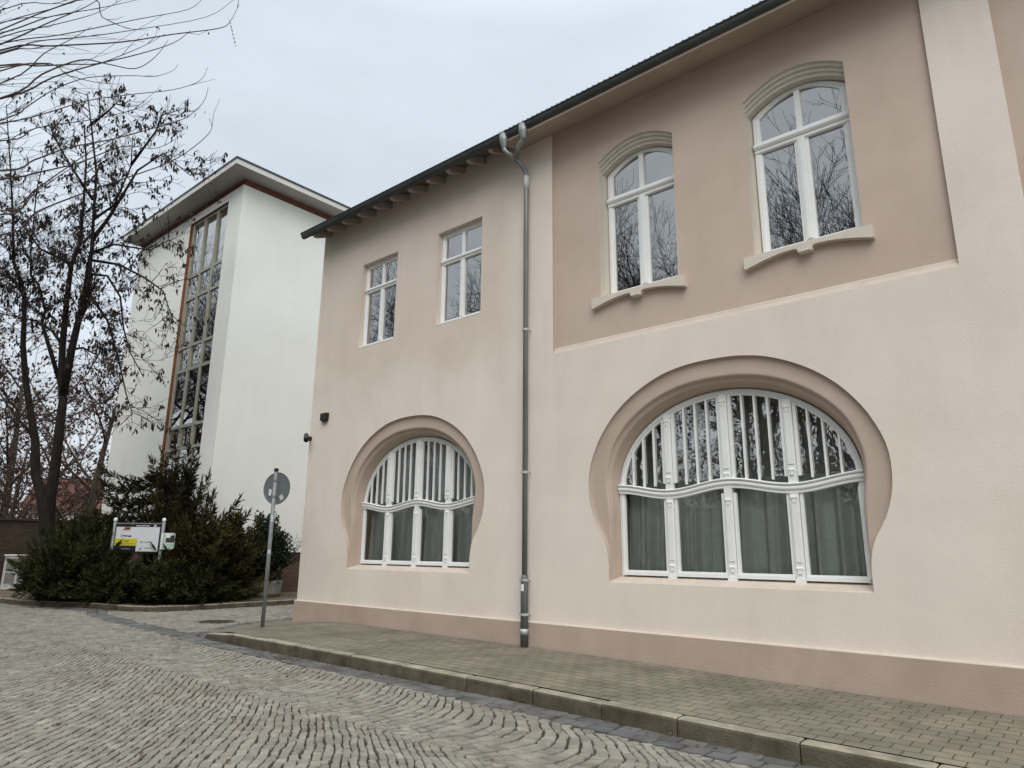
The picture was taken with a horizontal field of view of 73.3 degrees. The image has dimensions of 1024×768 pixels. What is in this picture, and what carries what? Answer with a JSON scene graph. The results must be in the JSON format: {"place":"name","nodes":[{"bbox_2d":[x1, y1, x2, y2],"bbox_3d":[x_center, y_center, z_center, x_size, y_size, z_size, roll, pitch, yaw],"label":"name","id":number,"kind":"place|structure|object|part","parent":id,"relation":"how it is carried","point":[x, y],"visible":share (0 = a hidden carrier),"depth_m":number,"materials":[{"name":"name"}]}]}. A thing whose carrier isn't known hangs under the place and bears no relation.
{"place":"outdoors","nodes":[
{"label":"outdoors","id":0,"kind":"place"},
{"bbox_2d":[19,478,102,524],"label":"house","id":1,"kind":"structure","parent":0,"point":[98,507],"depth_m":56.18,"materials":[{"name":"brick"}]},
{"bbox_2d":[0,589,296,605],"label":"planting bed","id":2,"kind":"object","parent":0,"point":[5,593],"visible":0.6,"depth_m":19.08,"materials":[{"name":"soil"}]},
{"bbox_2d":[0,554,27,588],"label":"utility cabinet","id":3,"kind":"object","parent":2,"relation":"on","point":[8,578],"visible":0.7,"depth_m":22.39,"materials":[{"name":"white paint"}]},
{"bbox_3d":[-16.340,6.308,22.366,0.300,0.340,0.006,3,-14,-11],"label":"door panel","id":4,"kind":"part","parent":3,"relation":"part of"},
{"bbox_3d":[-16.336,5.900,22.465,0.300,0.400,0.006,3,-14,-11],"label":"door panel","id":5,"kind":"part","parent":3,"relation":"part of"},
{"bbox_2d":[0,416,46,516],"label":"rusty tree","id":6,"kind":"object","parent":2,"relation":"on","point":[11,483],"visible":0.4,"depth_m":30.94,"materials":[{"name":"brown plant"}]},
{"bbox_2d":[0,308,90,502],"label":"rusty tree","id":7,"kind":"object","parent":2,"relation":"on","point":[12,370],"visible":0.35,"depth_m":35.06,"materials":[{"name":"brown plant"}]},
{"bbox_2d":[0,372,117,518],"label":"rusty tree","id":8,"kind":"object","parent":2,"relation":"on","point":[16,498],"visible":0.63,"depth_m":27.84,"materials":[{"name":"brown plant"}]},
{"bbox_2d":[0,270,122,519],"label":"rusty tree","id":9,"kind":"object","parent":2,"relation":"on","point":[16,435],"visible":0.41,"depth_m":33.98,"materials":[{"name":"brown plant"}]},
{"bbox_2d":[0,310,128,521],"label":"rusty tree","id":10,"kind":"object","parent":2,"relation":"on","point":[92,489],"visible":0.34,"depth_m":31.92,"materials":[{"name":"brown plant"}]},
{"bbox_2d":[0,278,129,518],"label":"rusty tree","id":11,"kind":"object","parent":2,"relation":"on","point":[78,433],"visible":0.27,"depth_m":43.46,"materials":[{"name":"brown plant"}]},
{"bbox_2d":[3,520,131,603],"bbox_3d":[-11.532,4.696,18.016,3.880,2.221,3.138,-11,-18,39],"label":"juniper shrub","id":12,"kind":"object","parent":2,"relation":"on","point":[44,570],"visible":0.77,"depth_m":17.35,"materials":[{"name":"green plant"}]},
{"bbox_2d":[48,504,133,565],"bbox_3d":[-12.297,4.753,20.209,2.934,2.979,3.299,4,-14,-14],"label":"juniper shrub","id":13,"kind":"object","parent":2,"relation":"on","point":[96,529],"visible":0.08,"depth_m":19.52,"materials":[{"name":"green plant"}]},
{"bbox_2d":[0,72,227,548],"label":"twin stemmed tree","id":14,"kind":"object","parent":2,"relation":"on","point":[46,497],"visible":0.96,"depth_m":19.91,"materials":[{"name":"brown plant"}]},
{"bbox_2d":[59,556,178,604],"bbox_3d":[-9.894,5.001,17.504,4.054,1.395,2.576,-11,-18,39],"label":"juniper shrub","id":15,"kind":"object","parent":2,"relation":"on","point":[116,585],"visible":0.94,"depth_m":16.89,"materials":[{"name":"green plant"}]},
{"bbox_2d":[109,518,165,560],"bbox_3d":[-9.981,4.647,18.204,1.422,2.180,0.099,0,-14,2],"label":"information board","id":16,"kind":"object","parent":2,"relation":"on","point":[136,538],"visible":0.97,"depth_m":18.32,"materials":[{"name":"metal"}]},
{"bbox_2d":[88,443,211,567],"bbox_3d":[-10.252,3.834,19.904,4.029,4.443,1.969,-4,-14,19],"label":"juniper shrub","id":17,"kind":"object","parent":2,"relation":"on","point":[175,496],"visible":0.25,"depth_m":19.64,"materials":[{"name":"green plant"}]},
{"bbox_2d":[160,532,175,557],"bbox_3d":[-9.110,4.812,18.045,0.372,1.800,0.063,-1,-14,8],"label":"poster board","id":18,"kind":"object","parent":2,"relation":"on","point":[167,540],"visible":0.82,"depth_m":18.19,"materials":[{"name":"white plastic"}]},
{"bbox_2d":[131,555,254,604],"bbox_3d":[-8.269,5.100,17.694,2.908,1.432,3.298,-11,-18,39],"label":"juniper shrub","id":19,"kind":"object","parent":2,"relation":"on","point":[186,585],"visible":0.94,"depth_m":17.11,"materials":[{"name":"green plant"}]},
{"bbox_2d":[144,486,273,603],"bbox_3d":[-8.340,4.470,18.915,3.138,3.287,4.206,10,-16,-33],"label":"juniper shrub","id":20,"kind":"object","parent":2,"relation":"on","point":[228,541],"visible":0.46,"depth_m":18.35,"materials":[{"name":"green plant"}]},
{"bbox_2d":[241,579,282,596],"bbox_3d":[-7.341,5.954,20.074,1.178,0.450,1.178,-11,-18,39],"label":"planter","id":21,"kind":"object","parent":2,"relation":"on","point":[275,590],"visible":0.3,"depth_m":19.77,"materials":[{"name":"concrete"}]},
{"bbox_2d":[240,510,296,586],"bbox_3d":[-7.434,4.934,20.286,2.168,2.404,2.291,3,-14,-12],"label":"laurel bush","id":22,"kind":"object","parent":21,"relation":"in","point":[278,550],"visible":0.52,"depth_m":20.18,"materials":[{"name":"green plant"}]},
{"bbox_2d":[278,532,301,595],"bbox_3d":[-6.373,5.326,20.401,1.007,1.863,1.531,0,-14,1],"label":"bare shrub","id":23,"kind":"object","parent":2,"relation":"on","point":[293,552],"visible":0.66,"depth_m":20.35,"materials":[{"name":"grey plant"}]},
{"bbox_2d":[0,0,761,517],"label":"sky","id":24,"kind":"structure","parent":0,"point":[347,102],"materials":[{"name":"white"}]},
{"bbox_2d":[0,603,966,767],"bbox_3d":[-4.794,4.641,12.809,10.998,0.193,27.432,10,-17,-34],"label":"cobbled road","id":25,"kind":"structure","parent":0,"point":[82,701],"depth_m":6.40,"materials":[{"name":"stone"}]},
{"bbox_2d":[198,620,234,623],"bbox_3d":[-6.045,4.864,14.057,0.720,0.039,0.720,-11,-18,39],"label":"manhole cover","id":26,"kind":"object","parent":25,"relation":"on","point":[216,621],"visible":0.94,"depth_m":14.00,"materials":[{"name":"metal"}]},
{"bbox_2d":[3,597,803,767],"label":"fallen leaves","id":27,"kind":"object","parent":25,"relation":"on","point":[696,745],"visible":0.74,"depth_m":9.51,"materials":[{"name":"brown plant"}]},
{"bbox_2d":[209,620,1023,767],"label":"pavement","id":28,"kind":"structure","parent":0,"point":[967,738],"depth_m":7.00,"materials":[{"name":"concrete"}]},
{"bbox_2d":[260,468,289,626],"bbox_3d":[-4.469,3.027,12.700,0.606,2.930,0.112,-5,-15,21],"label":"traffic sign","id":29,"kind":"object","parent":28,"relation":"on","point":[276,490],"visible":0.97,"depth_m":12.90,"materials":[{"name":"metal"}]},
{"bbox_2d":[632,741,799,767],"bbox_3d":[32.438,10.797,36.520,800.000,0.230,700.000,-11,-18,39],"label":"ground","id":30,"kind":"structure","parent":0,"point":[702,758],"depth_m":5.43,"materials":[{"name":"grey stone"}]},
{"bbox_2d":[0,518,85,584],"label":"brick wall","id":31,"kind":"structure","parent":30,"relation":"on","point":[15,533],"depth_m":23.94,"materials":[{"name":"brown brick"}]},
{"bbox_2d":[0,142,119,356],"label":"bare tree","id":32,"kind":"object","parent":30,"relation":"on","point":[51,226],"visible":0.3,"depth_m":30.80,"materials":[{"name":"brown plant"}]},
{"bbox_2d":[0,0,238,235],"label":"arching tree","id":33,"kind":"object","parent":30,"relation":"on","point":[18,92],"visible":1,"depth_m":8.83,"materials":[{"name":"brown plant"}]},
{"bbox_2d":[0,597,296,611],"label":"bed kerb","id":34,"kind":"structure","parent":30,"relation":"on","point":[89,605],"depth_m":17.01,"materials":[{"name":"stone"}]},
{"bbox_2d":[101,156,350,591],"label":"white building","id":35,"kind":"structure","parent":30,"relation":"on","point":[237,391],"depth_m":23.43,"materials":[{"name":"paint"}]},
{"bbox_2d":[154,201,228,512],"bbox_3d":[-10.770,-0.637,23.302,2.830,11.240,0.210,-11,-18,39],"label":"stair window","id":36,"kind":"structure","parent":35,"relation":"in","point":[189,377],"depth_m":23.67,"materials":[{"name":"clear glass"}]},
{"bbox_2d":[36,607,818,767],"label":"gutter","id":37,"kind":"object","parent":30,"relation":"on","point":[732,755],"visible":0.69,"depth_m":6.96,"materials":[{"name":"grey stone"}]},
{"bbox_2d":[206,633,960,767],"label":"kerb","id":38,"kind":"structure","parent":30,"relation":"on","point":[814,753],"depth_m":6.41,"materials":[{"name":"stone"}]},
{"bbox_2d":[292,0,1023,716],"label":"townhouse","id":39,"kind":"structure","parent":30,"relation":"on","point":[702,350],"depth_m":9.28,"materials":[{"name":"white paint"}]},
{"bbox_2d":[304,433,311,441],"bbox_3d":[-4.359,1.145,14.619,0.165,0.227,0.328,1,-14,0],"label":"security camera","id":40,"kind":"object","parent":39,"relation":"attached to","point":[307,437],"visible":1,"depth_m":14.55,"materials":[{"name":"black plastic"}]},
{"bbox_2d":[320,412,328,421],"bbox_3d":[-3.953,0.708,14.500,0.220,0.185,0.069,-11,-18,39],"label":"wall lamp","id":41,"kind":"object","parent":39,"relation":"attached to","point":[324,417],"visible":1,"depth_m":14.45,"materials":[{"name":"black plastic"}]},
{"bbox_2d":[358,251,397,348],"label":"sash window","id":42,"kind":"structure","parent":39,"relation":"in","point":[378,295],"depth_m":14.64,"materials":[{"name":"white paint"}]},
{"bbox_2d":[341,415,483,572],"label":"arched window","id":43,"kind":"structure","parent":39,"relation":"in","point":[413,493],"depth_m":12.82,"materials":[{"name":"white paint"}]},
{"bbox_2d":[435,216,481,325],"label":"sash window","id":44,"kind":"structure","parent":39,"relation":"in","point":[458,296],"depth_m":13.24,"materials":[{"name":"glass"}]},
{"bbox_2d":[591,130,686,310],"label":"arch window","id":45,"kind":"structure","parent":39,"relation":"in","point":[638,228],"depth_m":10.72,"materials":[{"name":"glass"}]},
{"bbox_2d":[589,355,891,592],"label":"arched window","id":46,"kind":"structure","parent":39,"relation":"in","point":[739,471],"depth_m":8.84,"materials":[{"name":"white paint"}]},
{"bbox_2d":[743,60,874,271],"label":"arch window","id":47,"kind":"structure","parent":39,"relation":"in","point":[803,185],"depth_m":9.29,"materials":[{"name":"glass"}]}
]}

